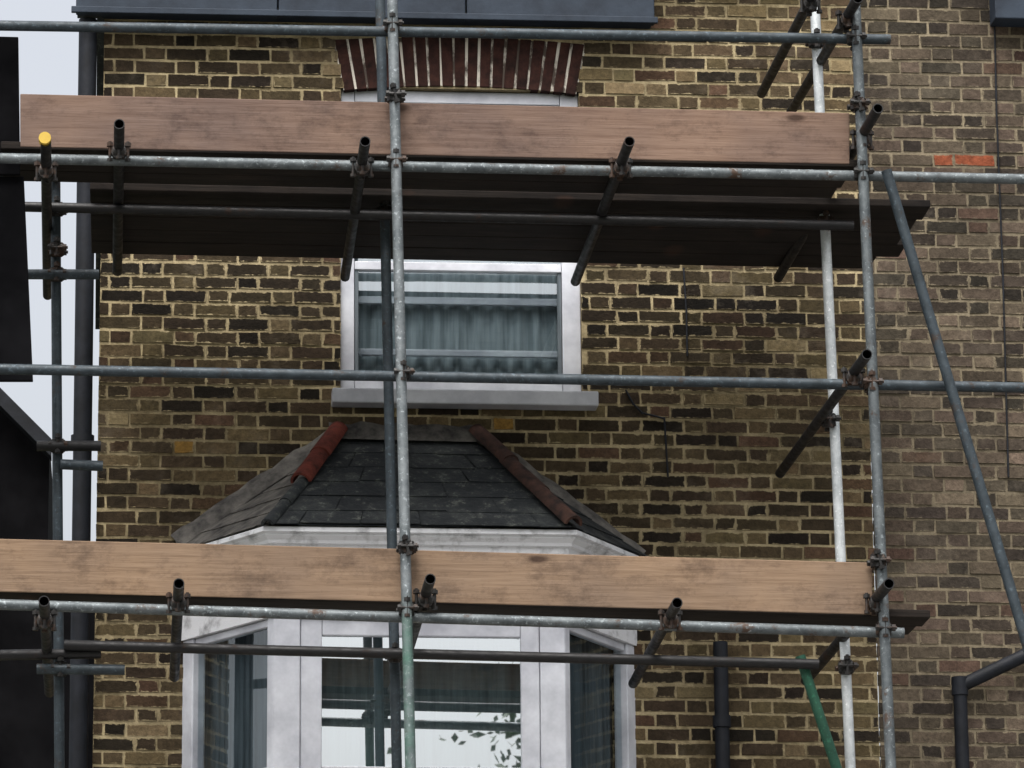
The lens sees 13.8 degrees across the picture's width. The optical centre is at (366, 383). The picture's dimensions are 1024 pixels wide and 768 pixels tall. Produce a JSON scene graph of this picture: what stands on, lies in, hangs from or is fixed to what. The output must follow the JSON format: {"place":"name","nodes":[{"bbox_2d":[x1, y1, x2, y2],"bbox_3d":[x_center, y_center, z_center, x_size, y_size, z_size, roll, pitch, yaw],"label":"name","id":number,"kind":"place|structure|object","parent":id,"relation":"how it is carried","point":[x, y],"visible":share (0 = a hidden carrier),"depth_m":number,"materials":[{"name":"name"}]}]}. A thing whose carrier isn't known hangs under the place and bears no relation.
{"place":"outdoors","nodes":[
{"label":"outdoors","id":0,"kind":"place"},
{"bbox_2d":[0,410,52,539],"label":"gable","id":1,"kind":"structure","parent":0,"point":[26,506],"depth_m":30.77,"materials":[{"name":"black"}]},
{"bbox_2d":[0,388,51,460],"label":"barge board","id":2,"kind":"object","parent":1,"relation":"attached to","point":[22,420],"visible":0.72,"depth_m":30.68,"materials":[{"name":"paint"}]},
{"bbox_2d":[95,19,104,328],"bbox_3d":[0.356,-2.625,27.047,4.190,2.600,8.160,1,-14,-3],"label":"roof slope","id":3,"kind":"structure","parent":0,"point":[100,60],"depth_m":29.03,"materials":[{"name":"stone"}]},
{"bbox_2d":[278,0,464,21],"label":"fascia panel","id":4,"kind":"structure","parent":3,"relation":"attached to","point":[440,6],"depth_m":22.67,"materials":[{"name":"grey metal"}]},
{"bbox_2d":[71,6,657,23],"bbox_3d":[-0.007,-1.979,22.639,3.150,0.035,0.023,1,-14,-3],"label":"roof edge batten","id":5,"kind":"object","parent":4,"relation":"attached to","point":[361,14],"visible":1,"depth_m":22.63,"materials":[{"name":"grey metal"}]},
{"bbox_2d":[466,0,653,25],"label":"fascia panel","id":6,"kind":"structure","parent":3,"relation":"attached to","point":[640,8],"depth_m":22.73,"materials":[{"name":"grey painted wood"}]},
{"bbox_2d":[182,639,204,767],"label":"window frame","id":7,"kind":"object","parent":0,"point":[193,718],"visible":0.84,"depth_m":21.78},
{"bbox_2d":[196,620,267,643],"bbox_3d":[-0.674,1.276,21.593,0.048,0.039,0.669,10,-17,-35],"label":"bay side left top rail","id":8,"kind":"object","parent":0,"point":[237,632],"visible":0.77,"depth_m":21.56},
{"bbox_2d":[267,618,273,767],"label":"window frame","id":9,"kind":"object","parent":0,"point":[270,703],"visible":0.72,"depth_m":21.19,"materials":[{"name":"white plastic"}]},
{"bbox_2d":[300,619,321,767],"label":"bay front post","id":10,"kind":"object","parent":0,"point":[310,707],"visible":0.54,"depth_m":21.19,"materials":[{"name":"white paint"}]},
{"bbox_2d":[322,766,486,767],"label":"bay front bottom rail","id":11,"kind":"object","parent":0,"point":[389,767],"visible":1,"depth_m":21.12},
{"bbox_2d":[181,616,636,645],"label":"bay fascia","id":12,"kind":"structure","parent":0,"point":[195,627],"depth_m":21.77,"materials":[{"name":"white paint"}]},
{"bbox_2d":[322,620,519,637],"bbox_3d":[0.273,1.236,21.332,1.002,0.089,0.048,1,-14,-3],"label":"bay front top rail","id":13,"kind":"object","parent":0,"point":[354,628],"visible":0.62,"depth_m":21.31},
{"bbox_2d":[206,526,636,555],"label":"bay cornice","id":14,"kind":"structure","parent":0,"point":[544,541],"depth_m":21.35,"materials":[{"name":"white paint"}]},
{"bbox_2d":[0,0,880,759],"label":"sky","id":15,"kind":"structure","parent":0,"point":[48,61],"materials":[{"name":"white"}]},
{"bbox_2d":[354,259,559,373],"bbox_3d":[0.479,-0.712,22.692,1.147,1.727,0.024,1,-14,-3],"label":"net curtain","id":16,"kind":"object","parent":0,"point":[453,327],"visible":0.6,"depth_m":22.60,"materials":[{"name":"white fabric"}]},
{"bbox_2d":[520,626,540,767],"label":"bay front post","id":17,"kind":"object","parent":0,"point":[530,707],"visible":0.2,"depth_m":21.25,"materials":[{"name":"white paint"}]},
{"bbox_2d":[557,273,561,373],"bbox_3d":[1.026,-0.296,22.517,0.020,0.602,0.038,1,-14,-3],"label":"sash bead","id":18,"kind":"object","parent":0,"point":[559,337],"visible":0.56,"depth_m":22.51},
{"bbox_2d":[565,628,570,767],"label":"window frame","id":19,"kind":"object","parent":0,"point":[568,718],"visible":0.2,"depth_m":21.27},
{"bbox_2d":[570,636,612,767],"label":"window glass","id":20,"kind":"object","parent":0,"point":[591,711],"visible":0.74,"depth_m":21.79,"materials":[{"name":"glass"}]},
{"bbox_2d":[569,628,623,650],"bbox_3d":[1.158,1.302,21.694,0.048,0.039,0.663,-8,-16,28],"label":"window frame","id":21,"kind":"object","parent":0,"point":[598,639],"visible":0.76,"depth_m":21.70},
{"bbox_2d":[614,644,635,767],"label":"window frame","id":22,"kind":"object","parent":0,"point":[625,724],"visible":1,"depth_m":21.90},
{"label":"pavement","id":23,"kind":"structure","parent":0,"visible":0},
{"bbox_2d":[92,0,879,767],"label":"bricks","id":24,"kind":"object","parent":23,"relation":"on","point":[656,96],"visible":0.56,"depth_m":22.32,"materials":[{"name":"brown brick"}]},
{"bbox_2d":[69,17,96,767],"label":"corner downpipe","id":25,"kind":"object","parent":24,"relation":"attached to","point":[81,498],"visible":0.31,"depth_m":22.09,"materials":[{"name":"paint"}]},
{"bbox_2d":[186,467,305,543],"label":"bay roof slates","id":26,"kind":"object","parent":24,"relation":"attached to","point":[252,513],"visible":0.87,"depth_m":21.79,"materials":[{"name":"grey stone"}]},
{"bbox_2d":[340,90,353,387],"bbox_3d":[-0.107,-0.744,22.568,0.073,1.723,0.070,1,-14,-3],"label":"window jamb","id":27,"kind":"object","parent":24,"relation":"attached to","point":[347,327],"depth_m":22.43,"materials":[{"name":"white paint"}]},
{"bbox_2d":[354,270,357,369],"bbox_3d":[-0.057,-0.311,22.457,0.020,0.602,0.038,1,-14,-3],"label":"sash bead","id":28,"kind":"object","parent":27,"relation":"attached to","point":[355,319],"visible":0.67,"depth_m":22.45,"materials":[{"name":"white plastic"}]},
{"bbox_2d":[77,15,650,28],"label":"soffit","id":29,"kind":"structure","parent":24,"relation":"attached to","point":[465,23],"depth_m":22.77,"materials":[{"name":"grey metal"}]},
{"bbox_2d":[76,0,276,18],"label":"fascia panel","id":30,"kind":"structure","parent":29,"relation":"attached to","point":[245,4],"depth_m":22.62,"materials":[{"name":"grey"}]},
{"bbox_2d":[268,439,571,527],"bbox_3d":[0.248,0.503,21.765,1.538,0.646,0.818,1,-14,-3],"label":"bay window roof","id":31,"kind":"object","parent":24,"relation":"attached to","point":[461,484],"visible":0.93,"depth_m":21.64,"materials":[{"name":"grey stone"}]},
{"bbox_2d":[171,432,324,542],"bbox_3d":[-0.592,0.543,22.091,0.869,0.667,0.082,1,-14,-3],"label":"mortar fillet","id":32,"kind":"object","parent":31,"relation":"attached to","point":[259,483],"visible":0.94,"depth_m":22.07,"materials":[{"name":"grey concrete"}]},
{"bbox_2d":[261,499,290,525],"bbox_3d":[-0.461,0.644,21.353,0.073,0.182,0.239,-6,-15,23],"label":"hip tile left mortared","id":33,"kind":"object","parent":31,"relation":"on","point":[275,513],"visible":1,"depth_m":21.32,"materials":[{"name":"stone"}]},
{"bbox_2d":[279,477,308,503],"bbox_3d":[-0.375,0.544,21.569,0.073,0.182,0.239,-6,-15,23],"label":"hip tile left mortared","id":34,"kind":"object","parent":31,"relation":"on","point":[294,491],"visible":1,"depth_m":21.55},
{"bbox_2d":[290,448,327,482],"bbox_3d":[-0.298,0.415,21.797,0.114,0.236,0.283,-6,-15,22],"label":"hip tile","id":35,"kind":"object","parent":31,"relation":"on","point":[312,464],"visible":1,"depth_m":21.75,"materials":[{"name":"ceramic"}]},
{"bbox_2d":[310,421,347,455],"bbox_3d":[-0.203,0.285,22.048,0.114,0.236,0.282,-6,-15,22],"label":"hip tile","id":36,"kind":"object","parent":31,"relation":"on","point":[331,437],"visible":1,"depth_m":22.02,"materials":[{"name":"ceramic"}]},
{"bbox_2d":[329,421,479,441],"bbox_3d":[0.202,0.249,22.212,0.806,0.125,0.082,1,-14,-3],"label":"mortar fillet top","id":37,"kind":"object","parent":31,"relation":"on","point":[370,430],"visible":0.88,"depth_m":22.20,"materials":[{"name":"grey concrete"}]},
{"bbox_2d":[469,424,518,461],"bbox_3d":[0.667,0.311,22.066,0.104,0.272,0.348,9,-17,-31],"label":"hip tile","id":38,"kind":"object","parent":31,"relation":"on","point":[493,445],"visible":1,"depth_m":22.04,"materials":[{"name":"ceramic"}]},
{"bbox_2d":[499,456,549,489],"bbox_3d":[0.818,0.466,21.770,0.104,0.272,0.348,9,-17,-31],"label":"hip tile","id":39,"kind":"object","parent":31,"relation":"on","point":[521,473],"visible":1,"depth_m":21.75,"materials":[{"name":"ceramic"}]},
{"bbox_2d":[530,483,581,525],"bbox_3d":[0.966,0.610,21.477,0.104,0.272,0.348,9,-17,-31],"label":"hip tile","id":40,"kind":"object","parent":31,"relation":"on","point":[557,507],"visible":1,"depth_m":21.43,"materials":[{"name":"ceramic"}]},
{"bbox_2d":[476,439,645,555],"bbox_3d":[1.019,0.587,22.175,0.900,0.721,0.082,1,-14,-3],"label":"mortar fillet","id":41,"kind":"object","parent":31,"relation":"attached to","point":[560,491],"visible":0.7,"depth_m":22.17,"materials":[{"name":"grey concrete"}]},
{"bbox_2d":[354,90,558,105],"bbox_3d":[0.484,-1.537,22.803,1.107,0.066,0.064,1,-14,-3],"label":"window head","id":42,"kind":"object","parent":24,"relation":"attached to","point":[519,99],"depth_m":22.78},
{"bbox_2d":[335,37,583,96],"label":"arch voussoirs","id":43,"kind":"object","parent":24,"relation":"on","point":[447,59],"visible":0.84,"depth_m":22.77,"materials":[{"name":"red brick"}]},
{"bbox_2d":[335,37,584,92],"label":"arch joints","id":44,"kind":"object","parent":43,"relation":"attached to","point":[478,61],"visible":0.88,"depth_m":22.78,"materials":[{"name":"beige concrete"}]},
{"bbox_2d":[331,388,598,410],"bbox_3d":[0.515,0.085,22.278,1.405,0.080,0.154,1,-14,-3],"label":"window sill","id":45,"kind":"structure","parent":24,"relation":"attached to","point":[478,399],"depth_m":22.21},
{"bbox_2d":[354,261,560,274],"bbox_3d":[0.485,-0.619,22.567,1.107,0.046,0.057,1,-14,-3],"label":"sash top rail","id":46,"kind":"object","parent":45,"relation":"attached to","point":[471,268],"visible":1,"depth_m":22.55,"materials":[{"name":"white plastic"}]},
{"bbox_2d":[358,296,556,306],"bbox_3d":[0.481,-0.441,22.580,1.147,0.040,0.025,1,-14,-3],"label":"blind rail","id":47,"kind":"object","parent":45,"relation":"attached to","point":[457,301],"visible":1,"depth_m":22.57,"materials":[{"name":"white plastic"}]},
{"bbox_2d":[358,348,557,358],"bbox_3d":[0.481,-0.162,22.510,1.147,0.036,0.025,1,-14,-3],"label":"sash rail","id":48,"kind":"object","parent":45,"relation":"attached to","point":[469,353],"visible":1,"depth_m":22.50,"materials":[{"name":"white plastic"}]},
{"bbox_2d":[354,381,562,390],"bbox_3d":[0.484,0.044,22.404,1.107,0.111,0.064,1,-14,-3],"label":"window bottom rail","id":49,"kind":"object","parent":45,"relation":"on","point":[447,385],"depth_m":22.38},
{"bbox_2d":[559,93,580,390],"bbox_3d":[1.088,-0.727,22.634,0.098,1.723,0.070,1,-14,-3],"label":"window jamb","id":50,"kind":"object","parent":45,"relation":"on","point":[571,327],"depth_m":22.50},
{"bbox_2d":[478,442,649,556],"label":"bay roof slates","id":51,"kind":"object","parent":24,"relation":"attached to","point":[589,526],"visible":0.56,"depth_m":21.91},
{"bbox_2d":[625,390,668,476],"bbox_3d":[1.480,0.261,22.320,0.226,0.473,0.012,1,-14,-3],"label":"cable","id":52,"kind":"object","parent":24,"relation":"attached to","point":[642,412],"visible":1,"depth_m":22.33,"materials":[{"name":"rubber"}]},
{"bbox_2d":[683,268,687,355],"bbox_3d":[1.697,-0.385,22.495,0.021,0.486,0.012,1,-14,-3],"label":"cable","id":53,"kind":"object","parent":24,"relation":"attached to","point":[685,312],"visible":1,"depth_m":22.49,"materials":[{"name":"paint"}]},
{"bbox_2d":[713,641,730,767],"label":"downpipe","id":54,"kind":"object","parent":24,"relation":"attached to","point":[721,721],"visible":1,"depth_m":21.89,"materials":[{"name":"paint"}]},
{"bbox_2d":[0,0,1023,767],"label":"scaffolding","id":55,"kind":"object","parent":23,"relation":"on","point":[388,176],"visible":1,"depth_m":20.45,"materials":[{"name":"metal"}]},
{"bbox_2d":[860,0,1023,767],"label":"bricks","id":56,"kind":"object","parent":23,"relation":"on","point":[948,416],"visible":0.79,"depth_m":22.52,"materials":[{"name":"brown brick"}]},
{"bbox_2d":[951,649,1023,767],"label":"soil pipe","id":57,"kind":"object","parent":56,"relation":"attached to","point":[961,686],"visible":1,"depth_m":21.98,"materials":[{"name":"paint"}]},
{"bbox_2d":[994,26,1008,476],"bbox_3d":[3.411,-0.852,22.714,0.033,2.776,0.012,1,-14,-3],"label":"cable","id":58,"kind":"object","parent":56,"relation":"attached to","point":[996,109],"visible":1,"depth_m":22.67,"materials":[{"name":"black plastic"}]},
{"bbox_3d":[0.240,4.436,20.840,2.384,4.786,0.710,1,-14,-3],"label":"bay","id":59,"kind":"object","parent":23,"relation":"on","visible":0},
{"bbox_2d":[204,630,267,767],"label":"window glass","id":60,"kind":"object","parent":59,"relation":"on","point":[235,711],"visible":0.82,"depth_m":21.65,"materials":[{"name":"glass"}]},
{"bbox_2d":[273,619,299,767],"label":"bay front post","id":61,"kind":"object","parent":59,"relation":"on","point":[286,711],"visible":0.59,"depth_m":21.17,"materials":[{"name":"white paint"}]},
{"bbox_2d":[322,636,520,767],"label":"bay front glass","id":62,"kind":"object","parent":59,"relation":"on","point":[467,713],"visible":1,"depth_m":21.23,"materials":[{"name":"glass"}]},
{"bbox_2d":[539,627,566,767],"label":"bay front post","id":63,"kind":"object","parent":59,"relation":"on","point":[552,715],"visible":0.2,"depth_m":21.24,"materials":[{"name":"white paint"}]},
{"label":"roof slope","id":64,"kind":"object","parent":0,"visible":0},
{"bbox_2d":[989,0,1023,26],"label":"fascia panel","id":65,"kind":"structure","parent":64,"relation":"attached to","point":[1006,13],"depth_m":22.88,"materials":[{"name":"metal"}]},
{"label":"ground","id":66,"kind":"structure","parent":0,"visible":0},
{"bbox_2d":[0,610,94,767],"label":"wall","id":67,"kind":"structure","parent":66,"relation":"on","point":[26,722],"depth_m":30.27,"materials":[{"name":"black paint"}]}
]}

